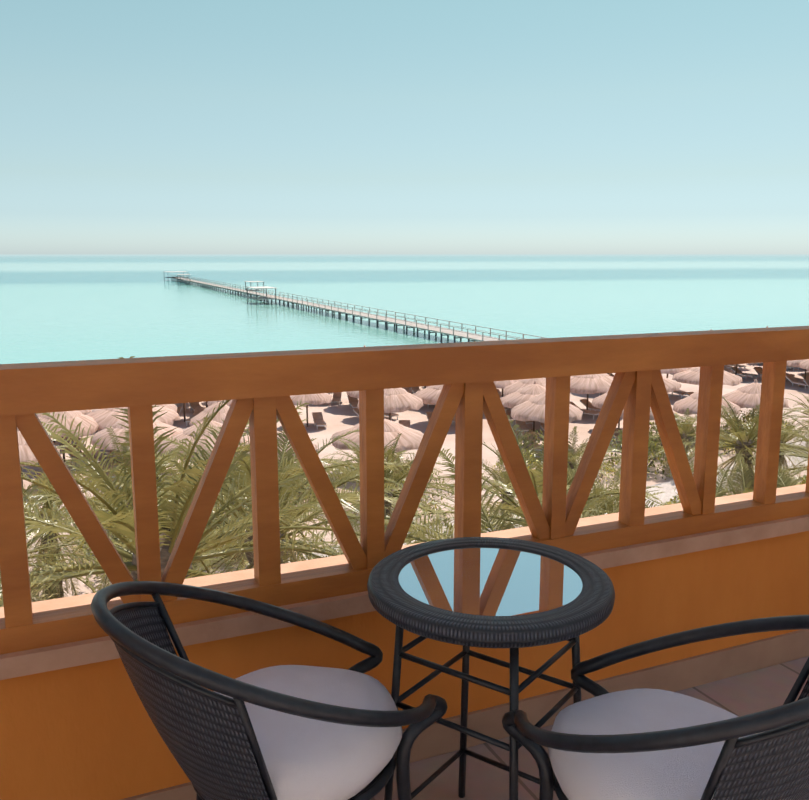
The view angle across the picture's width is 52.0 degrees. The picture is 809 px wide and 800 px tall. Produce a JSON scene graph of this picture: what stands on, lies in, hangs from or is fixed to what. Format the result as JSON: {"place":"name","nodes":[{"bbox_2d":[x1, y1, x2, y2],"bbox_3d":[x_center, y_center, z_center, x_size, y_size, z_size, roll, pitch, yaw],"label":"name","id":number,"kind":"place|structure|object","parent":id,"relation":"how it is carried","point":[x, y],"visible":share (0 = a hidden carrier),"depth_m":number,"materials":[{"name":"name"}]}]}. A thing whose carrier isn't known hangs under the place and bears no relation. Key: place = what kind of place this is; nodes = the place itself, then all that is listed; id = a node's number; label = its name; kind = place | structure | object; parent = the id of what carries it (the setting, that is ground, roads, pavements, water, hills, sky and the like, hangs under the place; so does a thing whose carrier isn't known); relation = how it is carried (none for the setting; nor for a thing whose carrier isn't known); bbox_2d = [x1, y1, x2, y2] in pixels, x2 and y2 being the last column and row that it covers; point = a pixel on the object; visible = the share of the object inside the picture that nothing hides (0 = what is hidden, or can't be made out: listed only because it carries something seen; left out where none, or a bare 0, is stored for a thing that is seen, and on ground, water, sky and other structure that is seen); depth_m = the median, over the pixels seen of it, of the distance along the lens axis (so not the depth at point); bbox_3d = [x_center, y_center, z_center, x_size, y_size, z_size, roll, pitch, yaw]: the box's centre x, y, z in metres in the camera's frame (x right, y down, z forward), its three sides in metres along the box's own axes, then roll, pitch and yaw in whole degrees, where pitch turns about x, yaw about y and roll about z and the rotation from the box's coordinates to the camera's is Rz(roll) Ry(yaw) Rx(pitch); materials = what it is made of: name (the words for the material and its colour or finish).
{"place":"outdoors","nodes":[
{"label":"outdoors","id":0,"kind":"place"},
{"bbox_2d":[0,484,808,799],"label":"balcony parapet","id":1,"kind":"structure","parent":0,"point":[76,722],"depth_m":2.37,"materials":[{"name":"orange paint"}]},
{"bbox_2d":[0,326,808,654],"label":"balcony railing","id":2,"kind":"object","parent":1,"relation":"on","point":[258,388],"visible":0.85,"depth_m":2.19,"materials":[{"name":"brown wood"}]},
{"bbox_2d":[0,254,808,363],"bbox_3d":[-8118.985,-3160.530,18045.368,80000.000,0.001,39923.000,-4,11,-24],"label":"sea water","id":3,"kind":"structure","parent":0,"point":[64,307],"depth_m":217.27,"materials":[{"name":"teal liquid"}]},
{"bbox_2d":[0,0,808,253],"label":"sky","id":4,"kind":"structure","parent":0,"point":[127,126],"materials":[{"name":"blue"}]},
{"bbox_2d":[2,363,808,605],"bbox_3d":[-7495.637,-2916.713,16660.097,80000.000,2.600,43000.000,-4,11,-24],"label":"terrain","id":5,"kind":"structure","parent":0,"point":[343,415],"depth_m":48.73,"materials":[{"name":"beige sand"}]},
{"bbox_2d":[17,428,59,500],"bbox_3d":[-16.732,2.663,36.083,3.172,3.187,3.232,-2,10,-9],"label":"umbrella","id":6,"kind":"object","parent":5,"relation":"on","point":[25,453],"visible":0.12,"depth_m":35.14,"materials":[{"name":"beige fabric"}]},
{"bbox_2d":[0,461,126,601],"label":"palm","id":7,"kind":"object","parent":5,"relation":"on","point":[58,589],"visible":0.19,"depth_m":23.27,"materials":[{"name":"green plant"}]},
{"bbox_2d":[36,410,91,445],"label":"umbrella","id":8,"kind":"object","parent":5,"relation":"on","point":[84,412],"visible":0.02,"depth_m":45.24,"materials":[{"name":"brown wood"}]},
{"bbox_2d":[0,457,127,606],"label":"palm","id":9,"kind":"object","parent":5,"relation":"on","point":[38,564],"visible":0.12,"depth_m":16.80,"materials":[{"name":"green plant"}]},
{"bbox_2d":[38,411,98,469],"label":"umbrella","id":10,"kind":"object","parent":5,"relation":"on","point":[87,421],"visible":0.33,"depth_m":40.48,"materials":[{"name":"beige fabric"}]},
{"bbox_2d":[64,496,122,553],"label":"shrub","id":11,"kind":"object","parent":5,"relation":"on","point":[87,545],"depth_m":29.11,"materials":[{"name":"green plant"}]},
{"bbox_2d":[73,489,178,563],"bbox_3d":[-9.290,4.217,30.015,5.231,2.308,5.145,6,12,30],"label":"shrub","id":12,"kind":"object","parent":5,"relation":"on","point":[91,550],"visible":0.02,"depth_m":28.73,"materials":[{"name":"green plant"}]},
{"bbox_2d":[23,426,236,591],"bbox_3d":[-6.804,3.834,21.307,6.801,6.040,6.094,-1,10,-3],"label":"palm","id":13,"kind":"object","parent":5,"relation":"on","point":[105,581],"visible":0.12,"depth_m":20.98,"materials":[{"name":"green plant"}]},
{"bbox_2d":[85,405,179,457],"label":"umbrella","id":14,"kind":"object","parent":5,"relation":"on","point":[103,418],"visible":0.19,"depth_m":42.24,"materials":[{"name":"beige wicker"}]},
{"bbox_2d":[89,418,182,477],"bbox_3d":[-12.611,2.053,39.304,4.308,3.274,4.270,0,10,3],"label":"umbrella","id":15,"kind":"object","parent":5,"relation":"on","point":[118,428],"visible":0.25,"depth_m":38.27,"materials":[{"name":"beige fabric"}]},
{"bbox_2d":[86,538,196,590],"bbox_3d":[-8.593,5.062,27.180,3.653,1.611,3.592,9,13,41],"label":"shrub","id":16,"kind":"object","parent":5,"relation":"on","point":[102,576],"depth_m":26.38,"materials":[{"name":"green plant"}]},
{"bbox_2d":[87,491,207,553],"bbox_3d":[-9.688,4.115,30.684,4.700,2.280,4.712,1,10,5],"label":"shrub","id":17,"kind":"object","parent":5,"relation":"on","point":[113,534],"visible":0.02,"depth_m":29.08,"materials":[{"name":"green plant"}]},
{"bbox_2d":[107,444,206,496],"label":"palm","id":18,"kind":"object","parent":5,"relation":"on","point":[164,463],"visible":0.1,"depth_m":32.85,"materials":[{"name":"green plant"}]},
{"bbox_2d":[158,404,177,411],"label":"umbrella","id":19,"kind":"object","parent":5,"relation":"on","point":[174,407],"visible":0.02,"depth_m":45.62,"materials":[{"name":"beige wicker"}]},
{"bbox_2d":[177,403,205,425],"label":"lounge chair","id":20,"kind":"object","parent":5,"relation":"on","point":[198,410],"visible":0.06,"depth_m":52.80,"materials":[{"name":"brown wood"}]},
{"bbox_2d":[189,401,207,410],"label":"lounge chair","id":21,"kind":"object","parent":5,"relation":"on","point":[193,405],"visible":0.08,"depth_m":56.96,"materials":[{"name":"brown wood"}]},
{"bbox_2d":[158,415,249,481],"bbox_3d":[-8.806,2.323,37.529,4.415,3.355,4.376,-7,12,-33],"label":"umbrella","id":22,"kind":"object","parent":5,"relation":"on","point":[185,433],"visible":0.27,"depth_m":36.47,"materials":[{"name":"beige plant"}]},
{"bbox_2d":[189,401,246,425],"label":"umbrella","id":23,"kind":"object","parent":5,"relation":"on","point":[220,416],"visible":0.25,"depth_m":42.95,"materials":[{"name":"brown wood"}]},
{"bbox_2d":[0,356,442,606],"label":"palm","id":24,"kind":"object","parent":5,"relation":"on","point":[122,522],"visible":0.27,"depth_m":9.08,"materials":[{"name":"green plant"}]},
{"bbox_2d":[207,400,248,432],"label":"umbrella","id":25,"kind":"object","parent":5,"relation":"on","point":[209,403],"visible":0.04,"depth_m":47.02,"materials":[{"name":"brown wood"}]},
{"bbox_2d":[183,451,301,572],"bbox_3d":[-5.848,3.980,28.630,5.285,4.416,4.980,-1,10,-8],"label":"palm","id":26,"kind":"object","parent":5,"relation":"on","point":[238,558],"depth_m":28.04,"materials":[{"name":"green plant"}]},
{"bbox_2d":[122,412,400,573],"bbox_3d":[-3.406,3.846,19.210,6.318,6.743,5.949,5,11,28],"label":"palm","id":27,"kind":"object","parent":5,"relation":"on","point":[293,556],"visible":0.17,"depth_m":18.59,"materials":[{"name":"green plant"}]},
{"bbox_2d":[78,419,453,577],"bbox_3d":[-2.167,4.316,13.507,5.465,7.790,5.878,-7,12,-36],"label":"palm","id":28,"kind":"object","parent":5,"relation":"on","point":[340,482],"visible":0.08,"depth_m":12.90,"materials":[{"name":"green plant"}]},
{"bbox_2d":[277,429,318,492],"bbox_3d":[-5.339,2.570,37.367,2.912,2.925,2.966,-3,10,-15],"label":"umbrella","id":29,"kind":"object","parent":5,"relation":"on","point":[315,446],"visible":0.06,"depth_m":36.67,"materials":[{"name":"beige plant"}]},
{"bbox_2d":[290,393,331,429],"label":"umbrella","id":30,"kind":"object","parent":5,"relation":"on","point":[318,399],"visible":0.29,"depth_m":49.75,"materials":[{"name":"beige wicker"}]},
{"bbox_2d":[312,392,341,404],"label":"lounge chair","id":31,"kind":"object","parent":5,"relation":"on","point":[336,396],"visible":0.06,"depth_m":60.18,"materials":[{"name":"brown wood"}]},
{"bbox_2d":[348,395,358,407],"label":"lounge chair","id":32,"kind":"object","parent":5,"relation":"on","point":[353,402],"visible":0.02,"depth_m":57.26,"materials":[{"name":"brown wood"}]},
{"bbox_2d":[164,271,544,342],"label":"pier","id":33,"kind":"structure","parent":5,"relation":"on","point":[474,337],"depth_m":143.45,"materials":[{"name":"grey wood"}]},
{"bbox_2d":[320,437,415,515],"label":"palm","id":34,"kind":"object","parent":5,"relation":"on","point":[355,451],"visible":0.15,"depth_m":33.65,"materials":[{"name":"green plant"}]},
{"bbox_2d":[347,391,398,420],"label":"umbrella","id":35,"kind":"object","parent":5,"relation":"on","point":[354,394],"visible":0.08,"depth_m":52.69,"materials":[{"name":"beige wicker"}]},
{"bbox_2d":[332,419,423,473],"bbox_3d":[-1.180,2.128,39.528,4.574,3.047,4.655,-1,10,-3],"label":"umbrella","id":36,"kind":"object","parent":5,"relation":"on","point":[410,438],"visible":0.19,"depth_m":38.35,"materials":[{"name":"beige fabric"}]},
{"bbox_2d":[357,388,422,427],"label":"umbrella","id":37,"kind":"object","parent":5,"relation":"on","point":[396,400],"visible":0.38,"depth_m":46.60,"materials":[{"name":"beige plant"}]},
{"bbox_2d":[305,433,481,558],"bbox_3d":[-0.565,3.621,26.324,5.860,4.902,6.679,-4,11,-20],"label":"palm","id":38,"kind":"object","parent":5,"relation":"on","point":[388,474],"visible":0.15,"depth_m":25.89,"materials":[{"name":"green plant"}]},
{"bbox_2d":[349,482,445,532],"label":"shrub","id":39,"kind":"object","parent":5,"relation":"on","point":[430,503],"visible":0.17,"depth_m":32.57,"materials":[{"name":"green plant"}]},
{"bbox_2d":[411,386,425,393],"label":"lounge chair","id":40,"kind":"object","parent":5,"relation":"on","point":[415,389],"visible":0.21,"depth_m":64.12,"materials":[{"name":"brown wood"}]},
{"bbox_2d":[392,466,453,500],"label":"shrub","id":41,"kind":"object","parent":5,"relation":"on","point":[443,479],"visible":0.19,"depth_m":36.06,"materials":[{"name":"green plant"}]},
{"bbox_2d":[413,385,455,424],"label":"umbrella","id":42,"kind":"object","parent":5,"relation":"on","point":[429,395],"visible":0.17,"depth_m":49.97,"materials":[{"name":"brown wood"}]},
{"bbox_2d":[438,523,496,537],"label":"shrub","id":43,"kind":"object","parent":5,"relation":"on","point":[452,527],"visible":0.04,"depth_m":25.85,"materials":[{"name":"green plant"}]},
{"bbox_2d":[441,450,535,530],"bbox_3d":[3.863,3.892,30.774,4.349,3.634,4.098,-4,11,-22],"label":"palm","id":44,"kind":"object","parent":5,"relation":"on","point":[502,475],"visible":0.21,"depth_m":30.55,"materials":[{"name":"green plant"}]},
{"bbox_2d":[494,380,517,411],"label":"umbrella","id":45,"kind":"object","parent":5,"relation":"on","point":[501,384],"visible":0.04,"depth_m":53.54,"materials":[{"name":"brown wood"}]},
{"bbox_2d":[354,448,663,543],"bbox_3d":[1.765,4.759,11.870,6.434,7.485,6.470,-2,10,-10],"label":"palm","id":46,"kind":"object","parent":5,"relation":"on","point":[419,538],"visible":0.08,"depth_m":12.58,"materials":[{"name":"green plant"}]},
{"bbox_2d":[358,415,665,544],"bbox_3d":[2.318,3.995,17.512,6.593,7.036,6.207,-1,10,-4],"label":"palm","id":47,"kind":"object","parent":5,"relation":"on","point":[536,475],"visible":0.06,"depth_m":17.59,"materials":[{"name":"green plant"}]},
{"bbox_2d":[494,448,541,471],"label":"shrub","id":48,"kind":"object","parent":5,"relation":"on","point":[529,462],"visible":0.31,"depth_m":40.00,"materials":[{"name":"green plant"}]},
{"bbox_2d":[500,381,545,433],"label":"umbrella","id":49,"kind":"object","parent":5,"relation":"on","point":[519,396],"visible":0.42,"depth_m":48.65,"materials":[{"name":"beige plant"}]},
{"bbox_2d":[504,378,545,426],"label":"umbrella","id":50,"kind":"object","parent":5,"relation":"on","point":[515,386],"visible":0.25,"depth_m":50.90,"materials":[{"name":"beige wicker"}]},
{"bbox_2d":[518,429,543,460],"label":"shrub","id":51,"kind":"object","parent":5,"relation":"on","point":[530,435],"visible":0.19,"depth_m":42.73,"materials":[{"name":"green plant"}]},
{"bbox_2d":[511,391,582,453],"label":"umbrella","id":52,"kind":"object","parent":5,"relation":"on","point":[532,409],"visible":0.33,"depth_m":43.65,"materials":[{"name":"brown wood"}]},
{"bbox_2d":[482,464,650,526],"bbox_3d":[4.480,4.651,23.879,5.816,4.860,5.480,-7,12,-36],"label":"shrub","id":53,"kind":"object","parent":5,"relation":"on","point":[605,500],"visible":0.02,"depth_m":23.73,"materials":[{"name":"green plant"}]},
{"bbox_2d":[523,426,619,491],"bbox_3d":[6.954,3.204,34.688,4.098,3.634,4.349,-7,12,-35],"label":"shrub","id":54,"kind":"object","parent":5,"relation":"on","point":[571,454],"visible":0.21,"depth_m":34.83,"materials":[{"name":"green plant"}]},
{"bbox_2d":[570,373,613,418],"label":"umbrella","id":55,"kind":"object","parent":5,"relation":"on","point":[590,384],"visible":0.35,"depth_m":52.97,"materials":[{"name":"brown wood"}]},
{"bbox_2d":[592,391,619,427],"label":"umbrella","id":56,"kind":"object","parent":5,"relation":"on","point":[598,402],"visible":0.08,"depth_m":49.07,"materials":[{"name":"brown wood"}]},
{"bbox_2d":[597,462,619,482],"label":"shrub","id":57,"kind":"object","parent":5,"relation":"on","point":[606,468],"visible":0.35,"depth_m":39.02,"materials":[{"name":"green plant"}]},
{"bbox_2d":[568,468,662,516],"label":"shrub","id":58,"kind":"object","parent":5,"relation":"on","point":[600,485],"visible":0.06,"depth_m":28.01,"materials":[{"name":"green plant"}]},
{"bbox_2d":[604,430,668,472],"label":"shrub","id":59,"kind":"object","parent":5,"relation":"on","point":[620,441],"visible":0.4,"depth_m":41.23,"materials":[{"name":"green plant"}]},
{"bbox_2d":[613,407,660,443],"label":"umbrella","id":60,"kind":"object","parent":5,"relation":"on","point":[618,429],"depth_m":45.90,"materials":[{"name":"beige wicker"}]},
{"bbox_2d":[606,441,669,479],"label":"shrub","id":61,"kind":"object","parent":5,"relation":"on","point":[658,457],"visible":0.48,"depth_m":39.94,"materials":[{"name":"green plant"}]},
{"bbox_2d":[583,460,729,513],"bbox_3d":[5.583,4.585,16.235,6.373,6.317,7.112,-8,12,-37],"label":"shrub","id":62,"kind":"object","parent":5,"relation":"on","point":[720,484],"visible":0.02,"depth_m":17.19,"materials":[{"name":"green plant"}]},
{"bbox_2d":[618,413,695,455],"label":"shrub","id":63,"kind":"object","parent":5,"relation":"on","point":[650,423],"visible":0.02,"depth_m":44.39,"materials":[{"name":"green plant"}]},
{"bbox_2d":[648,423,690,460],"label":"shrub","id":64,"kind":"object","parent":5,"relation":"on","point":[658,438],"visible":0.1,"depth_m":43.61,"materials":[{"name":"green plant"}]},
{"bbox_2d":[662,376,680,392],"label":"umbrella","id":65,"kind":"object","parent":5,"relation":"on","point":[671,385],"visible":0.08,"depth_m":54.02,"materials":[{"name":"beige wicker"}]},
{"bbox_2d":[664,492,680,503],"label":"shrub","id":66,"kind":"object","parent":5,"relation":"on","point":[671,500],"visible":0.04,"depth_m":33.39,"materials":[{"name":"green plant"}]},
{"bbox_2d":[660,367,692,398],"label":"umbrella","id":67,"kind":"object","parent":5,"relation":"on","point":[672,372],"visible":0.15,"depth_m":59.88,"materials":[{"name":"beige wicker"}]},
{"bbox_2d":[649,408,728,476],"bbox_3d":[13.429,2.297,39.849,4.098,3.634,4.349,8,13,39],"label":"shrub","id":68,"kind":"object","parent":5,"relation":"on","point":[684,430],"visible":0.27,"depth_m":39.53,"materials":[{"name":"green plant"}]},
{"bbox_2d":[673,391,739,444],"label":"umbrella","id":69,"kind":"object","parent":5,"relation":"on","point":[690,402],"visible":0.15,"depth_m":46.06,"materials":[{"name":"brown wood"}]},
{"bbox_2d":[672,367,741,395],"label":"umbrella","id":70,"kind":"object","parent":5,"relation":"on","point":[691,376],"visible":0.38,"depth_m":57.64,"materials":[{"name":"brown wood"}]},
{"bbox_2d":[718,440,735,454],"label":"shrub","id":71,"kind":"object","parent":5,"relation":"on","point":[731,448],"visible":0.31,"depth_m":43.72,"materials":[{"name":"green plant"}]},
{"bbox_2d":[651,397,808,496],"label":"palm","id":72,"kind":"object","parent":5,"relation":"on","point":[743,442],"visible":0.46,"depth_m":31.92,"materials":[{"name":"green plant"}]},
{"bbox_2d":[657,453,803,506],"bbox_3d":[9.622,4.574,23.368,5.991,5.313,6.359,9,13,42],"label":"shrub","id":73,"kind":"object","parent":5,"relation":"on","point":[739,459],"visible":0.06,"depth_m":24.18,"materials":[{"name":"green plant"}]},
{"bbox_2d":[724,364,745,369],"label":"lounge chair","id":74,"kind":"object","parent":5,"relation":"on","point":[734,365],"visible":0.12,"depth_m":77.82,"materials":[{"name":"brown wood"}]},
{"bbox_2d":[722,420,756,443],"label":"shrub","id":75,"kind":"object","parent":5,"relation":"on","point":[730,429],"visible":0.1,"depth_m":46.20,"materials":[{"name":"green plant"}]},
{"bbox_2d":[724,364,757,379],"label":"lounge chair","id":76,"kind":"object","parent":5,"relation":"on","point":[736,370],"visible":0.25,"depth_m":70.91,"materials":[{"name":"brown wood"}]},
{"bbox_2d":[722,379,788,431],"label":"umbrella","id":77,"kind":"object","parent":5,"relation":"on","point":[747,396],"visible":0.33,"depth_m":47.68,"materials":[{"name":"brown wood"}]},
{"bbox_2d":[723,408,798,439],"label":"shrub","id":78,"kind":"object","parent":5,"relation":"on","point":[743,418],"visible":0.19,"depth_m":48.61,"materials":[{"name":"green plant"}]},
{"bbox_2d":[741,410,786,432],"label":"shrub","id":79,"kind":"object","parent":5,"relation":"on","point":[755,414],"visible":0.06,"depth_m":49.91,"materials":[{"name":"green plant"}]},
{"bbox_2d":[733,418,808,481],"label":"palm","id":80,"kind":"object","parent":5,"relation":"on","point":[782,459],"visible":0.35,"depth_m":37.91,"materials":[{"name":"green plant"}]},
{"bbox_2d":[754,367,794,379],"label":"lounge chair","id":81,"kind":"object","parent":5,"relation":"on","point":[758,370],"visible":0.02,"depth_m":71.23,"materials":[{"name":"brown wood"}]},
{"bbox_2d":[754,408,808,478],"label":"palm","id":82,"kind":"object","parent":5,"relation":"on","point":[805,439],"visible":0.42,"depth_m":27.84,"materials":[{"name":"green plant"}]},
{"bbox_2d":[777,467,800,487],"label":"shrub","id":83,"kind":"object","parent":5,"relation":"on","point":[780,480],"depth_m":17.62,"materials":[{"name":"green plant"}]},
{"bbox_2d":[782,392,808,447],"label":"palm","id":84,"kind":"object","parent":5,"relation":"on","point":[806,412],"visible":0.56,"depth_m":44.95,"materials":[{"name":"green plant"}]},
{"bbox_2d":[786,359,808,388],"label":"lounge chair","id":85,"kind":"object","parent":5,"relation":"on","point":[792,379],"visible":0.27,"depth_m":65.97,"materials":[{"name":"brown wood"}]},
{"bbox_2d":[797,475,806,484],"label":"shrub","id":86,"kind":"object","parent":5,"relation":"on","point":[804,480],"visible":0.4,"depth_m":36.34,"materials":[{"name":"green plant"}]},
{"bbox_2d":[799,359,808,386],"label":"umbrella","id":87,"kind":"object","parent":5,"relation":"on","point":[803,364],"visible":0.92,"depth_m":64.10,"materials":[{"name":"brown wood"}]},
{"bbox_2d":[288,433,808,562],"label":"garden path","id":88,"kind":"structure","parent":0,"point":[667,489],"depth_m":37.08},
{"bbox_3d":[1.095,-0.115,0.559,7.900,3.400,5.036,-4,11,-24],"label":"balcony","id":89,"kind":"object","parent":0,"visible":0},
{"bbox_2d":[371,656,808,799],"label":"balcony floor","id":90,"kind":"structure","parent":89,"relation":"attached to","point":[759,690],"depth_m":2.40,"materials":[{"name":"tile"}]},
{"bbox_2d":[91,581,446,799],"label":"chair","id":91,"kind":"object","parent":90,"relation":"on","point":[292,732],"visible":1,"depth_m":1.54,"materials":[{"name":"black wicker"}]},
{"bbox_2d":[367,537,614,799],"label":"bistro table","id":92,"kind":"object","parent":90,"relation":"on","point":[514,595],"visible":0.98,"depth_m":1.81,"materials":[{"name":"black wicker"}]},
{"bbox_2d":[502,615,808,799],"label":"chair","id":93,"kind":"object","parent":90,"relation":"on","point":[639,744],"visible":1,"depth_m":1.50,"materials":[{"name":"black wicker"}]}
]}

